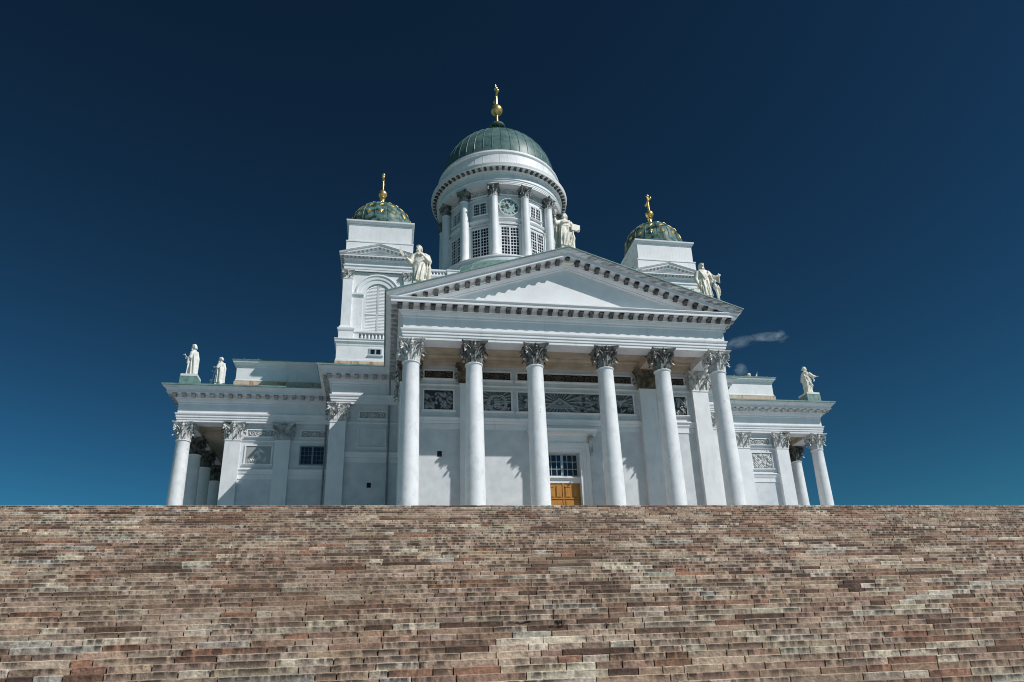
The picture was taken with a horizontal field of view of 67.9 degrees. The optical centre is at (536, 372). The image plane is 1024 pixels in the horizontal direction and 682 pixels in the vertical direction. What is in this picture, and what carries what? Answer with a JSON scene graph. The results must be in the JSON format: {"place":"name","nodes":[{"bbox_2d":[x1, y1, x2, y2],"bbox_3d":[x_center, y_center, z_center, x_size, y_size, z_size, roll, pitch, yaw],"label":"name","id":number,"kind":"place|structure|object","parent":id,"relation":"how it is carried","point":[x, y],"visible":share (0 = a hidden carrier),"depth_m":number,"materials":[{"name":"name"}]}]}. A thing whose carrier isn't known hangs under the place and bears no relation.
{"place":"outdoors","nodes":[
{"label":"outdoors","id":0,"kind":"place"},
{"bbox_2d":[0,505,1023,681],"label":"stone staircase","id":1,"kind":"structure","parent":0,"point":[525,593],"depth_m":20.04,"materials":[{"name":"brick"}]},
{"bbox_2d":[0,0,1023,505],"label":"sky","id":2,"kind":"structure","parent":0,"point":[176,175],"materials":[{"name":"blue"}]},
{"label":"ground","id":3,"kind":"structure","parent":0,"visible":0},
{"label":"terrace","id":4,"kind":"structure","parent":3,"relation":"on","visible":0},
{"bbox_2d":[161,87,835,506],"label":"cathedral","id":5,"kind":"structure","parent":4,"relation":"on","point":[507,357],"depth_m":56.63,"materials":[{"name":"paint"}]},
{"bbox_2d":[179,344,200,382],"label":"statue","id":6,"kind":"object","parent":5,"relation":"on","point":[190,375],"visible":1,"depth_m":65.36,"materials":[{"name":"white stone"}]},
{"bbox_2d":[209,357,225,383],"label":"statue","id":7,"kind":"object","parent":5,"relation":"on","point":[220,371],"visible":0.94,"depth_m":77.20,"materials":[{"name":"white stone"}]},
{"bbox_2d":[299,446,325,464],"bbox_3d":[-19.157,7.074,64.903,2.120,1.680,0.102,2,-23,-11],"label":"window","id":8,"kind":"structure","parent":5,"relation":"in","point":[309,455],"depth_m":64.90,"materials":[{"name":"grey"}]},
{"bbox_2d":[400,245,431,296],"bbox_3d":[-8.365,-6.903,52.384,2.249,4.457,0.925,2,-23,-11],"label":"statue","id":9,"kind":"object","parent":5,"relation":"on","point":[419,259],"visible":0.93,"depth_m":52.36,"materials":[{"name":"white stone"}]},
{"bbox_2d":[449,233,459,266],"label":"window","id":10,"kind":"structure","parent":5,"relation":"in","point":[454,243],"depth_m":84.99,"materials":[{"name":"white"}]},
{"bbox_2d":[451,210,459,229],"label":"window","id":11,"kind":"structure","parent":5,"relation":"in","point":[456,217],"depth_m":86.32,"materials":[{"name":"white"}]},
{"bbox_2d":[469,223,489,258],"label":"window","id":12,"kind":"structure","parent":5,"relation":"in","point":[479,238],"depth_m":83.03,"materials":[{"name":"white"}]},
{"bbox_2d":[472,201,488,218],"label":"window","id":13,"kind":"structure","parent":5,"relation":"in","point":[479,209],"depth_m":84.56,"materials":[{"name":"white"}]},
{"bbox_2d":[499,222,522,255],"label":"window","id":14,"kind":"structure","parent":5,"relation":"in","point":[510,237],"depth_m":82.86,"materials":[{"name":"white"}]},
{"bbox_2d":[529,204,542,223],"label":"window","id":15,"kind":"structure","parent":5,"relation":"in","point":[535,213],"depth_m":85.85,"materials":[{"name":"white"}]},
{"bbox_2d":[530,227,546,253],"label":"window","id":16,"kind":"structure","parent":5,"relation":"in","point":[538,238],"depth_m":84.62,"materials":[{"name":"white"}]},
{"bbox_2d":[527,427,596,505],"bbox_3d":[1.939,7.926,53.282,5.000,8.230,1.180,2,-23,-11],"label":"door frame","id":17,"kind":"structure","parent":5,"relation":"in","point":[563,468],"depth_m":54.18,"materials":[{"name":"white paint"}]},
{"bbox_2d":[552,209,579,264],"bbox_3d":[2.146,-9.835,55.804,2.040,4.426,1.030,2,-23,-11],"label":"statue","id":18,"kind":"object","parent":5,"relation":"on","point":[564,230],"visible":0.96,"depth_m":55.79,"materials":[{"name":"white stone"}]},
{"bbox_2d":[693,263,720,311],"bbox_3d":[12.606,-6.213,56.425,2.306,4.420,0.917,2,-23,-11],"label":"statue","id":19,"kind":"object","parent":5,"relation":"on","point":[704,279],"visible":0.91,"depth_m":56.41,"materials":[{"name":"white stone"}]},
{"bbox_2d":[799,367,820,400],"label":"statue","id":20,"kind":"object","parent":5,"relation":"on","point":[809,394],"visible":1,"depth_m":76.36,"materials":[{"name":"white stone"}]}
]}

